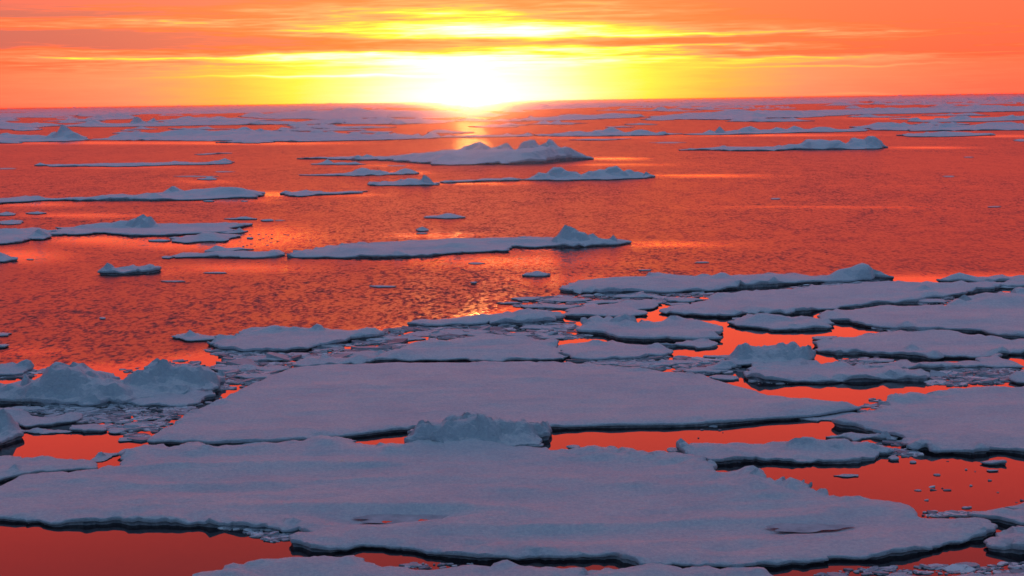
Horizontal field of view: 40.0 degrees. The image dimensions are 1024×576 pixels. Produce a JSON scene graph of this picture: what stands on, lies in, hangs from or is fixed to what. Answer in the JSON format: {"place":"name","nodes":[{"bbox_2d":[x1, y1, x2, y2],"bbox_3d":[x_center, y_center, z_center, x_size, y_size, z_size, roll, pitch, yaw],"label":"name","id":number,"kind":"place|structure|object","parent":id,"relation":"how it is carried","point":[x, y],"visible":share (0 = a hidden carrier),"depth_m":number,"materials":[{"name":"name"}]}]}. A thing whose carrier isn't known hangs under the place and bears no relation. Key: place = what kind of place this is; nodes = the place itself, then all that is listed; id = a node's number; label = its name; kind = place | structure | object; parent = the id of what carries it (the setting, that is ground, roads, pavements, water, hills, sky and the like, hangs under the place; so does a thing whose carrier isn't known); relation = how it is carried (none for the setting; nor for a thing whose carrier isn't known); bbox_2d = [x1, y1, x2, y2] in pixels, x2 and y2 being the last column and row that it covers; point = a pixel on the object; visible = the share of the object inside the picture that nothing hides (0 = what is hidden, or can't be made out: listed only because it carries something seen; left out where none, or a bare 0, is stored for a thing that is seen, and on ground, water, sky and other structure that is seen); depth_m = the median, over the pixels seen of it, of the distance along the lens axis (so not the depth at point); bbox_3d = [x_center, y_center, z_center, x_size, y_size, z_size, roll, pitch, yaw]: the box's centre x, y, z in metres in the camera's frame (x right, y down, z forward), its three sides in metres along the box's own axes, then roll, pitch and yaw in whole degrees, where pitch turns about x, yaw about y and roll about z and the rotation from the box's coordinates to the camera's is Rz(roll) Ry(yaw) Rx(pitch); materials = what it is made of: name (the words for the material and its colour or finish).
{"place":"outdoors","nodes":[
{"label":"outdoors","id":0,"kind":"place"},
{"bbox_2d":[0,94,1023,575],"bbox_3d":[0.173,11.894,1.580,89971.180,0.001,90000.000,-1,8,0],"label":"sea","id":1,"kind":"structure","parent":0,"point":[900,208],"depth_m":113.42,"materials":[{"name":"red liquid"}]},
{"bbox_2d":[0,252,17,262],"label":"ice block","id":2,"kind":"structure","parent":1,"relation":"on","point":[4,258],"depth_m":111.40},
{"bbox_2d":[0,408,23,444],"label":"ice block","id":3,"kind":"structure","parent":1,"relation":"on","point":[10,430],"depth_m":51.47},
{"bbox_2d":[0,220,23,224],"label":"ice chunk","id":4,"kind":"object","parent":1,"relation":"on","point":[9,222],"visible":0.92,"depth_m":147.86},
{"bbox_2d":[0,359,33,375],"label":"ice block","id":5,"kind":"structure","parent":1,"relation":"on","point":[20,367],"depth_m":64.36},
{"bbox_2d":[11,406,45,409],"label":"ice cake","id":6,"kind":"object","parent":1,"relation":"on","point":[29,408],"visible":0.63,"depth_m":56.54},
{"bbox_2d":[0,227,61,244],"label":"ice floe","id":7,"kind":"object","parent":1,"relation":"on","point":[12,235],"visible":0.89,"depth_m":130.80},
{"bbox_2d":[0,120,61,130],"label":"ice floe","id":8,"kind":"object","parent":1,"relation":"on","point":[21,126],"visible":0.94,"depth_m":891.58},
{"bbox_2d":[1,407,81,427],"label":"ice slab","id":9,"kind":"structure","parent":1,"relation":"on","point":[23,418],"depth_m":54.12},
{"bbox_2d":[0,125,88,141],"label":"ice floe","id":10,"kind":"object","parent":1,"relation":"on","point":[63,133],"visible":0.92,"depth_m":516.14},
{"bbox_2d":[23,427,72,433],"bbox_3d":[-17.447,5.552,52.522,2.121,0.664,0.726,-1,8,0],"label":"ice cake","id":11,"kind":"object","parent":1,"relation":"on","point":[37,430],"visible":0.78,"depth_m":52.41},
{"bbox_2d":[0,455,97,481],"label":"ice floe","id":12,"kind":"object","parent":1,"relation":"on","point":[12,467],"visible":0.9,"depth_m":46.95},
{"bbox_2d":[39,362,119,378],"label":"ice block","id":13,"kind":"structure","parent":1,"relation":"on","point":[112,375],"depth_m":61.69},
{"bbox_2d":[69,424,106,432],"bbox_3d":[-15.938,5.511,52.835,1.145,0.620,1.655,-7,10,-39],"label":"ice cake","id":14,"kind":"object","parent":1,"relation":"on","point":[84,428],"visible":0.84,"depth_m":52.58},
{"bbox_2d":[91,452,117,461],"bbox_3d":[-14.040,6.008,48.580,0.799,0.702,1.216,-1,8,0],"label":"slush plate","id":15,"kind":"object","parent":1,"relation":"on","point":[101,456],"visible":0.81,"depth_m":48.49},
{"bbox_2d":[88,112,134,119],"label":"ice floe","id":16,"kind":"object","parent":1,"relation":"on","point":[117,116],"visible":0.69,"depth_m":1475.69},
{"bbox_2d":[0,358,225,406],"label":"ice floe","id":17,"kind":"object","parent":1,"relation":"on","point":[79,384],"visible":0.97,"depth_m":57.90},
{"bbox_2d":[107,427,126,433],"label":"ice cake","id":18,"kind":"object","parent":1,"relation":"on","point":[114,430],"visible":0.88,"depth_m":52.32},
{"bbox_2d":[97,263,161,274],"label":"ice floe","id":19,"kind":"object","parent":1,"relation":"on","point":[108,269],"visible":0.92,"depth_m":101.98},
{"bbox_2d":[0,186,265,203],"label":"ice floe","id":20,"kind":"object","parent":1,"relation":"on","point":[173,193],"visible":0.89,"depth_m":183.21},
{"bbox_2d":[34,158,233,166],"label":"ice floe","id":21,"kind":"object","parent":1,"relation":"on","point":[223,161],"visible":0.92,"depth_m":288.47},
{"bbox_2d":[50,214,252,235],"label":"ice floe","id":22,"kind":"object","parent":1,"relation":"on","point":[142,225],"visible":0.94,"depth_m":136.89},
{"bbox_2d":[128,388,215,406],"bbox_3d":[-13.753,4.727,57.674,2.691,0.838,3.224,5,10,38],"label":"ice floe","id":23,"kind":"object","parent":1,"relation":"on","point":[191,397],"visible":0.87,"depth_m":57.37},
{"bbox_2d":[171,330,215,341],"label":"ice tongue","id":24,"kind":"object","parent":1,"relation":"on","point":[190,336],"visible":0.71,"depth_m":72.83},
{"bbox_2d":[167,126,229,129],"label":"ice strip","id":25,"kind":"object","parent":1,"relation":"on","point":[206,128],"visible":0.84,"depth_m":718.78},
{"bbox_2d":[169,232,240,243],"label":"ice floe","id":26,"kind":"object","parent":1,"relation":"on","point":[207,237],"visible":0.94,"depth_m":125.85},
{"bbox_2d":[65,117,345,126],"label":"ice floe","id":27,"kind":"object","parent":1,"relation":"on","point":[139,122],"visible":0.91,"depth_m":874.95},
{"bbox_2d":[145,116,277,121],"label":"ice floe","id":28,"kind":"object","parent":1,"relation":"on","point":[216,117],"visible":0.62,"depth_m":1120.49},
{"bbox_2d":[172,250,284,258],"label":"ice floe","id":29,"kind":"object","parent":1,"relation":"on","point":[243,254],"visible":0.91,"depth_m":112.01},
{"bbox_2d":[205,245,253,251],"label":"ice floe","id":30,"kind":"object","parent":1,"relation":"on","point":[216,248],"visible":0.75,"depth_m":116.71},
{"bbox_2d":[210,364,262,371],"bbox_3d":[-12.579,3.871,64.506,2.802,0.701,1.341,-1,8,0],"label":"ice cake","id":31,"kind":"object","parent":1,"relation":"on","point":[235,367],"visible":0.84,"depth_m":64.40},
{"bbox_2d":[216,139,273,142],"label":"ice strip","id":32,"kind":"object","parent":1,"relation":"on","point":[248,141],"visible":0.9,"depth_m":451.92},
{"bbox_2d":[234,373,271,378],"bbox_3d":[-11.339,4.170,62.444,2.039,0.615,0.922,-1,8,0],"label":"ice cake","id":33,"kind":"object","parent":1,"relation":"on","point":[256,376],"visible":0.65,"depth_m":62.34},
{"bbox_2d":[247,356,282,361],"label":"ice cake","id":34,"kind":"object","parent":1,"relation":"on","point":[260,358],"visible":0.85,"depth_m":66.37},
{"bbox_2d":[89,127,442,141],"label":"ice floe","id":35,"kind":"object","parent":1,"relation":"on","point":[245,133],"visible":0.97,"depth_m":513.43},
{"bbox_2d":[256,366,288,371],"bbox_3d":[-10.928,3.929,64.216,1.440,0.614,1.247,6,10,42],"label":"ice cake","id":36,"kind":"object","parent":1,"relation":"on","point":[274,368],"visible":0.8,"depth_m":63.99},
{"bbox_2d":[207,323,385,352],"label":"ice floe","id":37,"kind":"object","parent":1,"relation":"on","point":[275,338],"visible":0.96,"depth_m":71.29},
{"bbox_2d":[273,126,364,131],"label":"ice floe","id":38,"kind":"object","parent":1,"relation":"on","point":[303,128],"visible":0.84,"depth_m":641.69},
{"bbox_2d":[279,190,366,196],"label":"ice floe","id":39,"kind":"object","parent":1,"relation":"on","point":[303,193],"visible":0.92,"depth_m":188.07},
{"bbox_2d":[292,354,375,366],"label":"ice floe","id":40,"kind":"object","parent":1,"relation":"on","point":[315,361],"visible":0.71,"depth_m":65.19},
{"bbox_2d":[311,159,364,164],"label":"ice chunk","id":41,"kind":"object","parent":1,"relation":"on","point":[327,162],"visible":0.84,"depth_m":278.76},
{"bbox_2d":[289,123,396,128],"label":"ice floe","id":42,"kind":"object","parent":1,"relation":"on","point":[323,126],"visible":0.81,"depth_m":691.65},
{"bbox_2d":[299,168,418,175],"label":"ice floe","id":43,"kind":"object","parent":1,"relation":"on","point":[367,172],"visible":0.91,"depth_m":237.00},
{"bbox_2d":[337,350,385,356],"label":"ice cake","id":44,"kind":"object","parent":1,"relation":"on","point":[371,353],"visible":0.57,"depth_m":67.25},
{"bbox_2d":[237,107,509,118],"bbox_3d":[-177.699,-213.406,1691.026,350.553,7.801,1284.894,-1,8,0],"label":"ice floe","id":45,"kind":"object","parent":1,"relation":"on","point":[339,112],"visible":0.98,"depth_m":1347.18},
{"bbox_2d":[299,117,458,124],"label":"ice floe","id":46,"kind":"object","parent":1,"relation":"on","point":[375,121],"visible":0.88,"depth_m":847.58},
{"bbox_2d":[379,335,425,340],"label":"ice cake","id":47,"kind":"object","parent":1,"relation":"on","point":[410,337],"visible":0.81,"depth_m":72.13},
{"bbox_2d":[367,175,439,185],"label":"ice floe","id":48,"kind":"object","parent":1,"relation":"on","point":[425,180],"visible":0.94,"depth_m":205.82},
{"bbox_2d":[316,334,567,361],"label":"ice floe","id":49,"kind":"object","parent":1,"relation":"on","point":[498,348],"visible":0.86,"depth_m":66.82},
{"bbox_2d":[424,213,464,218],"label":"ice chunk","id":50,"kind":"object","parent":1,"relation":"on","point":[448,216],"visible":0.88,"depth_m":146.61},
{"bbox_2d":[296,139,593,165],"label":"ice floe","id":51,"kind":"object","parent":1,"relation":"on","point":[529,151],"visible":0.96,"depth_m":277.45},
{"bbox_2d":[427,130,472,133],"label":"ice strip","id":52,"kind":"object","parent":1,"relation":"on","point":[447,131],"visible":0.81,"depth_m":554.23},
{"bbox_2d":[286,225,631,258],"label":"ice floe","id":53,"kind":"object","parent":1,"relation":"on","point":[569,236],"visible":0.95,"depth_m":115.47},
{"bbox_2d":[439,329,489,334],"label":"ice cake","id":54,"kind":"object","parent":1,"relation":"on","point":[458,331],"visible":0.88,"depth_m":73.64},
{"bbox_2d":[439,177,521,182],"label":"ice bar","id":55,"kind":"object","parent":1,"relation":"on","point":[487,179],"visible":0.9,"depth_m":212.89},
{"bbox_2d":[192,555,772,575],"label":"ice floe","id":56,"kind":"object","parent":1,"relation":"on","point":[348,565],"visible":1,"depth_m":35.94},
{"bbox_2d":[407,308,564,326],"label":"ice floe","id":57,"kind":"object","parent":1,"relation":"on","point":[527,316],"visible":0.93,"depth_m":76.37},
{"bbox_2d":[441,132,532,137],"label":"ice floe","id":58,"kind":"object","parent":1,"relation":"on","point":[527,134],"visible":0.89,"depth_m":483.94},
{"bbox_2d":[0,435,997,567],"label":"ice floe","id":59,"kind":"object","parent":1,"relation":"on","point":[476,499],"visible":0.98,"depth_m":41.70,"materials":[{"name":"white"}]},
{"bbox_2d":[404,412,551,445],"bbox_3d":[-1.173,5.137,50.325,5.257,1.596,3.053,-1,8,0],"label":"ice heap","id":60,"kind":"object","parent":59,"relation":"on","point":[480,426],"visible":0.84,"depth_m":49.48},
{"bbox_2d":[473,118,527,121],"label":"ice strip","id":61,"kind":"object","parent":1,"relation":"on","point":[506,120],"visible":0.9,"depth_m":835.74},
{"bbox_2d":[147,361,861,445],"bbox_3d":[0.156,4.545,57.369,26.538,0.875,15.066,-1,8,0],"label":"ice floe","id":62,"kind":"object","parent":1,"relation":"on","point":[333,400],"visible":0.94,"depth_m":55.58,"materials":[{"name":"ice"}]},
{"bbox_2d":[0,234,1023,575],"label":"brash ice","id":63,"kind":"structure","parent":1,"relation":"on","point":[966,376],"depth_m":61.27,"materials":[{"name":"ice"}]},
{"bbox_2d":[0,93,1023,118],"bbox_3d":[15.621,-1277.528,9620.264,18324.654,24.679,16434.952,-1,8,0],"label":"pack ice","id":64,"kind":"structure","parent":1,"relation":"on","point":[931,99],"depth_m":3760.24,"materials":[{"name":"ice"}]},
{"bbox_2d":[511,297,539,300],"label":"ice cake","id":65,"kind":"object","parent":1,"relation":"on","point":[524,298],"visible":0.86,"depth_m":85.49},
{"bbox_2d":[499,331,557,335],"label":"ice cake","id":66,"kind":"object","parent":1,"relation":"on","point":[529,334],"visible":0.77,"depth_m":72.58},
{"bbox_2d":[522,271,550,276],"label":"ice chunk","id":67,"kind":"object","parent":1,"relation":"on","point":[535,274],"visible":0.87,"depth_m":96.95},
{"bbox_2d":[519,325,564,329],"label":"ice cake","id":68,"kind":"object","parent":1,"relation":"on","point":[536,326],"visible":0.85,"depth_m":74.84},
{"bbox_2d":[520,303,580,308],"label":"ice cake","id":69,"kind":"object","parent":1,"relation":"on","point":[548,306],"visible":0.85,"depth_m":82.10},
{"bbox_2d":[538,335,568,339],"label":"ice cake","id":70,"kind":"object","parent":1,"relation":"on","point":[558,337],"visible":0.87,"depth_m":71.52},
{"bbox_2d":[525,120,585,124],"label":"ice floe","id":71,"kind":"object","parent":1,"relation":"on","point":[558,122],"visible":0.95,"depth_m":716.28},
{"bbox_2d":[538,297,591,301],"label":"ice cake","id":72,"kind":"object","parent":1,"relation":"on","point":[564,299],"visible":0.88,"depth_m":84.76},
{"bbox_2d":[520,113,645,120],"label":"ice floe","id":73,"kind":"object","parent":1,"relation":"on","point":[588,117],"visible":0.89,"depth_m":899.14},
{"bbox_2d":[518,165,655,180],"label":"ice floe","id":74,"kind":"object","parent":1,"relation":"on","point":[616,172],"visible":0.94,"depth_m":214.47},
{"bbox_2d":[585,300,620,303],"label":"ice cake","id":75,"kind":"object","parent":1,"relation":"on","point":[603,301],"visible":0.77,"depth_m":83.64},
{"bbox_2d":[533,127,682,136],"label":"ice floe","id":76,"kind":"object","parent":1,"relation":"on","point":[611,131],"visible":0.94,"depth_m":476.80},
{"bbox_2d":[564,299,661,317],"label":"ice floe","id":77,"kind":"object","parent":1,"relation":"on","point":[635,308],"visible":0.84,"depth_m":79.91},
{"bbox_2d":[557,340,672,360],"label":"ice floe","id":78,"kind":"object","parent":1,"relation":"on","point":[595,350],"visible":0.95,"depth_m":66.80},
{"bbox_2d":[613,293,660,298],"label":"ice cake","id":79,"kind":"object","parent":1,"relation":"on","point":[640,295],"visible":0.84,"depth_m":85.70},
{"bbox_2d":[575,313,723,340],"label":"ice floe","id":80,"kind":"object","parent":1,"relation":"on","point":[625,326],"visible":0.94,"depth_m":72.67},
{"bbox_2d":[622,362,676,366],"bbox_3d":[6.245,3.710,64.037,2.485,0.598,1.121,-1,8,0],"label":"ice cake","id":81,"kind":"object","parent":1,"relation":"on","point":[669,364],"visible":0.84,"depth_m":63.88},
{"bbox_2d":[645,106,700,111],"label":"ice strip","id":82,"kind":"object","parent":1,"relation":"on","point":[662,109],"visible":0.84,"depth_m":1385.46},
{"bbox_2d":[664,297,703,302],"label":"ice cake","id":83,"kind":"object","parent":1,"relation":"on","point":[679,300],"visible":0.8,"depth_m":83.68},
{"bbox_2d":[658,359,710,363],"bbox_3d":[7.852,3.596,64.442,2.494,0.671,0.947,-1,8,0],"label":"ice cake","id":84,"kind":"object","parent":1,"relation":"on","point":[683,361],"visible":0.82,"depth_m":64.28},
{"bbox_2d":[660,337,717,349],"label":"ice ledge","id":85,"kind":"object","parent":1,"relation":"on","point":[702,343],"visible":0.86,"depth_m":68.53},
{"bbox_2d":[683,367,728,373],"bbox_3d":[8.564,3.888,62.318,1.956,0.631,1.150,2,8,19],"label":"ice cake","id":86,"kind":"object","parent":1,"relation":"on","point":[699,369],"visible":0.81,"depth_m":62.06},
{"bbox_2d":[709,375,738,380],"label":"ice cake","id":87,"kind":"object","parent":1,"relation":"on","point":[724,377],"visible":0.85,"depth_m":60.44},
{"bbox_2d":[559,263,893,293],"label":"ice floe","id":88,"kind":"object","parent":1,"relation":"on","point":[656,282],"visible":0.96,"depth_m":90.52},
{"bbox_2d":[704,341,815,369],"bbox_3d":[11.566,3.226,64.084,3.867,1.392,6.388,4,9,30],"label":"ice heap","id":89,"kind":"object","parent":1,"relation":"on","point":[745,354],"visible":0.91,"depth_m":63.91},
{"bbox_2d":[725,117,810,121],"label":"ice floe","id":90,"kind":"object","parent":1,"relation":"on","point":[792,119],"visible":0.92,"depth_m":700.91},
{"bbox_2d":[683,126,867,134],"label":"ice floe","id":91,"kind":"object","parent":1,"relation":"on","point":[752,130],"visible":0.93,"depth_m":480.25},
{"bbox_2d":[727,313,834,330],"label":"ice floe","id":92,"kind":"object","parent":1,"relation":"on","point":[767,321],"visible":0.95,"depth_m":74.02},
{"bbox_2d":[678,136,887,150],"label":"ice floe","id":93,"kind":"object","parent":1,"relation":"on","point":[869,142],"visible":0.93,"depth_m":321.51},
{"bbox_2d":[676,437,894,463],"bbox_3d":[9.287,5.653,47.559,7.359,1.000,2.644,-1,8,0],"label":"ice floe","id":94,"kind":"object","parent":1,"relation":"on","point":[805,450],"visible":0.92,"depth_m":47.33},
{"bbox_2d":[798,411,864,421],"bbox_3d":[12.580,5.049,53.271,3.683,0.596,1.030,-5,8,-26],"label":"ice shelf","id":95,"kind":"object","parent":1,"relation":"on","point":[822,418],"visible":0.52,"depth_m":52.88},
{"bbox_2d":[640,105,1023,119],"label":"ice floe","id":96,"kind":"object","parent":1,"relation":"on","point":[729,114],"visible":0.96,"depth_m":951.78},
{"bbox_2d":[743,358,929,383],"bbox_3d":[13.977,3.753,61.641,7.907,0.921,4.752,-1,8,0],"label":"ice floe","id":97,"kind":"object","parent":1,"relation":"on","point":[800,370],"visible":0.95,"depth_m":60.27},
{"bbox_2d":[659,277,1023,317],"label":"ice floe","id":98,"kind":"object","parent":1,"relation":"on","point":[800,300],"visible":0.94,"depth_m":83.33,"materials":[{"name":"ice"}]},
{"bbox_2d":[826,431,897,440],"bbox_3d":[12.422,5.420,49.790,2.620,0.782,1.119,-1,8,0],"label":"ice bar","id":99,"kind":"object","parent":1,"relation":"on","point":[853,436],"visible":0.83,"depth_m":49.64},
{"bbox_2d":[856,358,893,362],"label":"ice cake","id":100,"kind":"object","parent":1,"relation":"on","point":[882,360],"visible":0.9,"depth_m":64.02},
{"bbox_2d":[848,114,910,117],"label":"ice strip","id":101,"kind":"object","parent":1,"relation":"on","point":[869,115],"visible":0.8,"depth_m":792.59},
{"bbox_2d":[812,330,1023,359],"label":"ice floe","id":102,"kind":"object","parent":1,"relation":"on","point":[933,344],"visible":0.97,"depth_m":67.20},
{"bbox_2d":[817,287,1023,338],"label":"ice floe","id":103,"kind":"object","parent":1,"relation":"on","point":[999,314],"visible":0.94,"depth_m":75.30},
{"bbox_2d":[831,386,1023,454],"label":"ice floe","id":104,"kind":"object","parent":1,"relation":"on","point":[976,420],"visible":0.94,"depth_m":51.40,"materials":[{"name":"ice"}]},
{"bbox_2d":[918,299,947,302],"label":"ice cake","id":105,"kind":"object","parent":1,"relation":"on","point":[931,301],"visible":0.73,"depth_m":81.79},
{"bbox_2d":[849,122,1023,131],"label":"ice floe","id":106,"kind":"object","parent":1,"relation":"on","point":[987,126],"visible":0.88,"depth_m":493.42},
{"bbox_2d":[864,353,1023,369],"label":"ice floe","id":107,"kind":"object","parent":1,"relation":"on","point":[995,361],"visible":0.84,"depth_m":62.27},
{"bbox_2d":[896,131,995,136],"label":"ice floe","id":108,"kind":"object","parent":1,"relation":"on","point":[945,134],"visible":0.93,"depth_m":412.85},
{"bbox_2d":[886,572,1023,575],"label":"ice floe","id":109,"kind":"object","parent":1,"relation":"on","point":[969,574],"visible":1,"depth_m":35.15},
{"bbox_2d":[922,113,989,115],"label":"ice strip","id":110,"kind":"object","parent":1,"relation":"on","point":[965,114],"visible":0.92,"depth_m":807.62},
{"bbox_2d":[907,115,1023,121],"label":"ice floe","id":111,"kind":"object","parent":1,"relation":"on","point":[984,119],"visible":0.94,"depth_m":642.83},
{"bbox_2d":[936,272,1023,282],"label":"ice floe","id":112,"kind":"object","parent":1,"relation":"on","point":[959,276],"visible":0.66,"depth_m":90.49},
{"bbox_2d":[980,460,1006,464],"bbox_3d":[15.779,5.934,46.097,0.887,0.639,0.472,-1,8,0],"label":"ice chunk","id":113,"kind":"object","parent":1,"relation":"on","point":[993,462],"visible":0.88,"depth_m":45.94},
{"bbox_2d":[967,507,1023,525],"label":"ice floe","id":114,"kind":"object","parent":1,"relation":"on","point":[1012,517],"visible":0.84,"depth_m":39.87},
{"bbox_2d":[983,525,1023,553],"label":"ice floe","id":115,"kind":"object","parent":1,"relation":"on","point":[1010,539],"visible":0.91,"depth_m":37.28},
{"bbox_2d":[1009,369,1023,383],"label":"ice block","id":116,"kind":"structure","parent":1,"relation":"on","point":[1017,376],"depth_m":59.12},
{"bbox_2d":[0,0,1023,108],"label":"sky","id":117,"kind":"structure","parent":0,"point":[54,53],"materials":[{"name":"orange"}]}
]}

